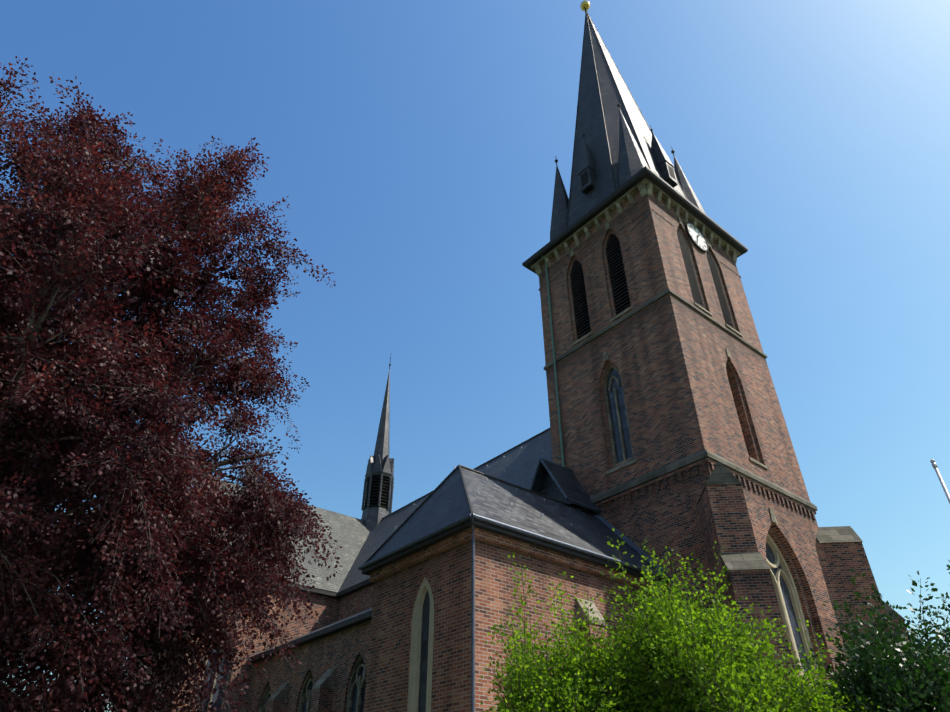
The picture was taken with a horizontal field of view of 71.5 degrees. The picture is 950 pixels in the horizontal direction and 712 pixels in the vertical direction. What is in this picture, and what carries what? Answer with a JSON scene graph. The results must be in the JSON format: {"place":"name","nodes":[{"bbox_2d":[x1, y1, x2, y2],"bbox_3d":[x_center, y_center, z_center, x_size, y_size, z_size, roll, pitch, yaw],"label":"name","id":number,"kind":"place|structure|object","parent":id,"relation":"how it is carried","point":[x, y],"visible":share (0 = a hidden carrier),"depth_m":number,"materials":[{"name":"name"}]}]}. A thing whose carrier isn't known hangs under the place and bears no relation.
{"place":"outdoors","nodes":[
{"label":"outdoors","id":0,"kind":"place"},
{"bbox_2d":[0,56,342,711],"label":"copper beech","id":1,"kind":"object","parent":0,"point":[28,621],"depth_m":13.97,"materials":[{"name":"plant"}]},
{"bbox_2d":[0,167,278,611],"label":"branches","id":2,"kind":"object","parent":1,"relation":"attached to","point":[128,301],"visible":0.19,"depth_m":16.86,"materials":[{"name":"red plant"}]},
{"bbox_2d":[0,0,949,711],"label":"sky","id":3,"kind":"structure","parent":0,"point":[413,147],"materials":[{"name":"blue"}]},
{"bbox_2d":[532,461,600,515],"bbox_3d":[3.724,6.419,29.122,2.000,3.500,2.800,26,-43,-31],"label":"roof dormer","id":4,"kind":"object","parent":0,"point":[567,481],"depth_m":29.14,"materials":[{"name":"grey stone"}]},
{"bbox_2d":[478,546,659,711],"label":"hornbeam","id":5,"kind":"object","parent":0,"point":[568,685],"depth_m":8.65,"materials":[{"name":"green plant"}]},
{"bbox_2d":[575,597,606,625],"bbox_3d":[3.745,8.252,21.314,0.860,0.870,0.480,26,-43,-31],"label":"wing buttress cap","id":6,"kind":"object","parent":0,"point":[595,610],"visible":0.43,"depth_m":21.22,"materials":[{"name":"beige stone"}]},
{"bbox_2d":[564,528,813,711],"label":"hornbeam","id":7,"kind":"object","parent":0,"point":[658,673],"depth_m":8.48,"materials":[{"name":"green plant"}]},
{"bbox_2d":[539,191,849,692],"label":"tower brick wall","id":8,"kind":"structure","parent":0,"point":[690,387],"depth_m":29.88,"materials":[{"name":"brown brick"}]},
{"bbox_2d":[541,255,564,466],"bbox_3d":[4.055,0.153,34.580,0.482,14.845,0.140,26,-43,-31],"label":"downspout","id":9,"kind":"object","parent":8,"relation":"attached to","point":[557,396],"visible":0.77,"depth_m":34.32,"materials":[{"name":"metal"}]},
{"bbox_2d":[579,241,630,333],"bbox_3d":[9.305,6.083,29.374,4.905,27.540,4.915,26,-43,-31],"label":"louvers","id":10,"kind":"object","parent":8,"relation":"in","point":[625,301],"visible":0.06,"depth_m":34.98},
{"bbox_2d":[550,14,705,240],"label":"spire","id":11,"kind":"structure","parent":8,"relation":"on","point":[592,158],"depth_m":41.63,"materials":[{"name":"grey metal"}]},
{"bbox_2d":[555,8,674,164],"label":"roof finials","id":12,"kind":"object","parent":11,"relation":"on","point":[651,130],"visible":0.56,"depth_m":44.08,"materials":[{"name":"metal"}]},
{"bbox_2d":[580,0,589,10],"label":"finial ball","id":13,"kind":"object","parent":12,"relation":"on","point":[584,4],"visible":0.98,"depth_m":55.98,"materials":[{"name":"gold metal"}]},
{"bbox_2d":[581,165,675,186],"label":"tower lucarne openings","id":14,"kind":"object","parent":11,"relation":"attached to","point":[584,178],"visible":0.44,"depth_m":39.54,"materials":[{"name":"black"}]},
{"bbox_2d":[522,166,747,273],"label":"tower eaves","id":15,"kind":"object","parent":8,"relation":"attached to","point":[663,186],"depth_m":36.20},
{"bbox_2d":[539,208,740,290],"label":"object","id":16,"kind":"object","parent":8,"relation":"attached to","point":[637,217],"visible":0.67,"depth_m":35.88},
{"bbox_2d":[571,230,734,337],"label":"belfry louvers","id":17,"kind":"object","parent":8,"relation":"in","point":[691,272],"visible":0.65,"depth_m":34.33,"materials":[{"name":"grey wood"}]},
{"bbox_2d":[685,222,707,251],"bbox_3d":[11.980,-6.424,35.662,1.840,1.840,0.130,26,-43,-31],"label":"clock rim","id":18,"kind":"object","parent":8,"relation":"attached to","point":[692,239],"visible":0.79,"depth_m":35.14,"materials":[{"name":"metal"}]},
{"bbox_2d":[688,223,706,249],"bbox_3d":[11.967,-6.415,35.675,1.760,1.760,0.090,26,-43,-31],"label":"clock face","id":19,"kind":"object","parent":8,"relation":"attached to","point":[694,232],"visible":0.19,"depth_m":35.68},
{"bbox_2d":[688,224,705,248],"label":"clock markings","id":20,"kind":"object","parent":19,"relation":"attached to","point":[698,235],"visible":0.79,"depth_m":35.53,"materials":[{"name":"black paint"}]},
{"bbox_2d":[607,368,808,671],"bbox_3d":[9.369,5.900,27.469,6.278,13.780,1.560,0,-36,0],"label":"window glass","id":21,"kind":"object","parent":8,"relation":"in","point":[769,551],"depth_m":29.21,"materials":[{"name":"grey glass"}]},
{"bbox_2d":[531,178,911,687],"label":"stone trim","id":22,"kind":"structure","parent":8,"relation":"attached to","point":[723,514],"depth_m":26.29,"materials":[{"name":"stone"}]},
{"bbox_2d":[544,288,904,619],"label":"stone ledges","id":23,"kind":"object","parent":8,"relation":"attached to","point":[721,474],"visible":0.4,"depth_m":27.21,"materials":[{"name":"grey stone"}]},
{"bbox_2d":[766,533,818,677],"bbox_3d":[11.583,9.288,25.011,2.500,5.450,0.280,26,-43,-31],"label":"window tracery","id":24,"kind":"object","parent":8,"relation":"in","point":[784,572],"visible":0.52,"depth_m":25.31,"materials":[{"name":"beige stone"}]},
{"bbox_2d":[683,618,879,711],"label":"hornbeam","id":25,"kind":"object","parent":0,"point":[805,681],"depth_m":8.69,"materials":[{"name":"green plant"}]},
{"bbox_2d":[795,569,949,711],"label":"bush","id":26,"kind":"object","parent":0,"point":[942,674],"depth_m":9.36,"materials":[{"name":"green plant"}]},
{"bbox_2d":[798,657,949,711],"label":"shrub","id":27,"kind":"object","parent":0,"point":[921,695],"depth_m":8.62,"materials":[{"name":"green plant"}]},
{"bbox_2d":[907,560,949,669],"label":"dark tree","id":28,"kind":"object","parent":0,"point":[942,618],"depth_m":12.02,"materials":[{"name":"green plant"}]},
{"label":"forecourt paving","id":29,"kind":"structure","parent":0,"visible":0},
{"bbox_2d":[930,459,949,503],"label":"flagpole","id":30,"kind":"object","parent":29,"relation":"on","point":[934,465],"visible":1,"depth_m":17.07,"materials":[{"name":"white metal"}]},
{"label":"ground","id":31,"kind":"structure","parent":0,"visible":0},
{"bbox_2d":[119,471,374,711],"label":"nave walls","id":32,"kind":"structure","parent":31,"relation":"on","point":[342,651],"depth_m":33.88,"materials":[{"name":"brown brick"}]},
{"bbox_2d":[180,479,369,592],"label":"transept roof","id":33,"kind":"structure","parent":32,"relation":"on","point":[349,534],"depth_m":44.78,"materials":[{"name":"stone"}]},
{"bbox_2d":[196,639,366,711],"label":"window surround","id":34,"kind":"object","parent":32,"relation":"in","point":[326,680],"visible":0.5,"depth_m":30.39,"materials":[{"name":"beige stone"}]},
{"bbox_2d":[198,640,365,711],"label":"window glass","id":35,"kind":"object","parent":34,"relation":"in","point":[217,704],"depth_m":34.23,"materials":[{"name":"glass"}]},
{"bbox_2d":[239,577,373,662],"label":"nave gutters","id":36,"kind":"object","parent":32,"relation":"attached to","point":[341,626],"visible":0.33,"depth_m":32.86,"materials":[{"name":"grey metal"}]},
{"bbox_2d":[261,608,371,652],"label":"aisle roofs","id":37,"kind":"structure","parent":32,"relation":"on","point":[354,615],"depth_m":34.89,"materials":[{"name":"stone"}]},
{"bbox_2d":[361,369,393,531],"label":"ridge turret","id":38,"kind":"object","parent":32,"relation":"on","point":[380,462],"visible":0.65,"depth_m":53.02,"materials":[{"name":"grey metal"}]},
{"bbox_2d":[364,477,391,511],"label":"fleche louvres","id":39,"kind":"object","parent":38,"relation":"in","point":[375,499],"visible":0.31,"depth_m":51.97,"materials":[{"name":"black wood"}]},
{"bbox_2d":[370,476,387,506],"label":"louvers","id":40,"kind":"object","parent":38,"relation":"in","point":[378,491],"visible":0.12,"depth_m":51.95,"materials":[{"name":"grey wood"}]},
{"bbox_2d":[338,430,552,591],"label":"nave roof","id":41,"kind":"structure","parent":32,"relation":"on","point":[515,467],"depth_m":40.11,"materials":[{"name":"grey stone"}]},
{"bbox_2d":[365,12,686,562],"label":"roof ridge caps","id":42,"kind":"object","parent":32,"relation":"on","point":[459,467],"visible":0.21,"depth_m":39.37,"materials":[{"name":"grey metal"}]},
{"bbox_2d":[363,539,662,711],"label":"wing walls","id":43,"kind":"structure","parent":31,"relation":"on","point":[446,574],"depth_m":20.12,"materials":[{"name":"brown brick"}]},
{"bbox_2d":[407,577,433,711],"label":"wing window frames","id":44,"kind":"structure","parent":43,"relation":"in","point":[414,672],"depth_m":19.94,"materials":[{"name":"beige stone"}]},
{"bbox_2d":[418,590,429,711],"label":"window glass","id":45,"kind":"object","parent":44,"relation":"in","point":[424,660],"depth_m":19.95,"materials":[{"name":"glass"}]},
{"bbox_2d":[368,468,658,571],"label":"wing roof","id":46,"kind":"structure","parent":43,"relation":"on","point":[445,503],"depth_m":23.45,"materials":[{"name":"grey stone"}]},
{"bbox_2d":[372,446,598,553],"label":"roof hooks","id":47,"kind":"object","parent":46,"relation":"attached to","point":[516,490],"visible":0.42,"depth_m":25.46,"materials":[{"name":"silver metal"}]},
{"bbox_2d":[358,513,670,711],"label":"rain gutter","id":48,"kind":"object","parent":43,"relation":"attached to","point":[471,516],"visible":0.88,"depth_m":20.39,"materials":[{"name":"grey metal"}]},
{"bbox_2d":[361,519,668,583],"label":"wing fascia","id":49,"kind":"structure","parent":43,"relation":"attached to","point":[444,535],"depth_m":21.47,"materials":[{"name":"grey metal"}]},
{"bbox_2d":[369,528,664,592],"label":"cornice","id":50,"kind":"structure","parent":43,"relation":"attached to","point":[465,536],"depth_m":21.44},
{"bbox_2d":[529,457,665,573],"bbox_3d":[4.563,6.696,27.595,2.080,5.872,5.625,26,-43,-31],"label":"flashing","id":51,"kind":"object","parent":43,"relation":"on","point":[629,542],"visible":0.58,"depth_m":27.71,"materials":[{"name":"grey metal"}]}
]}

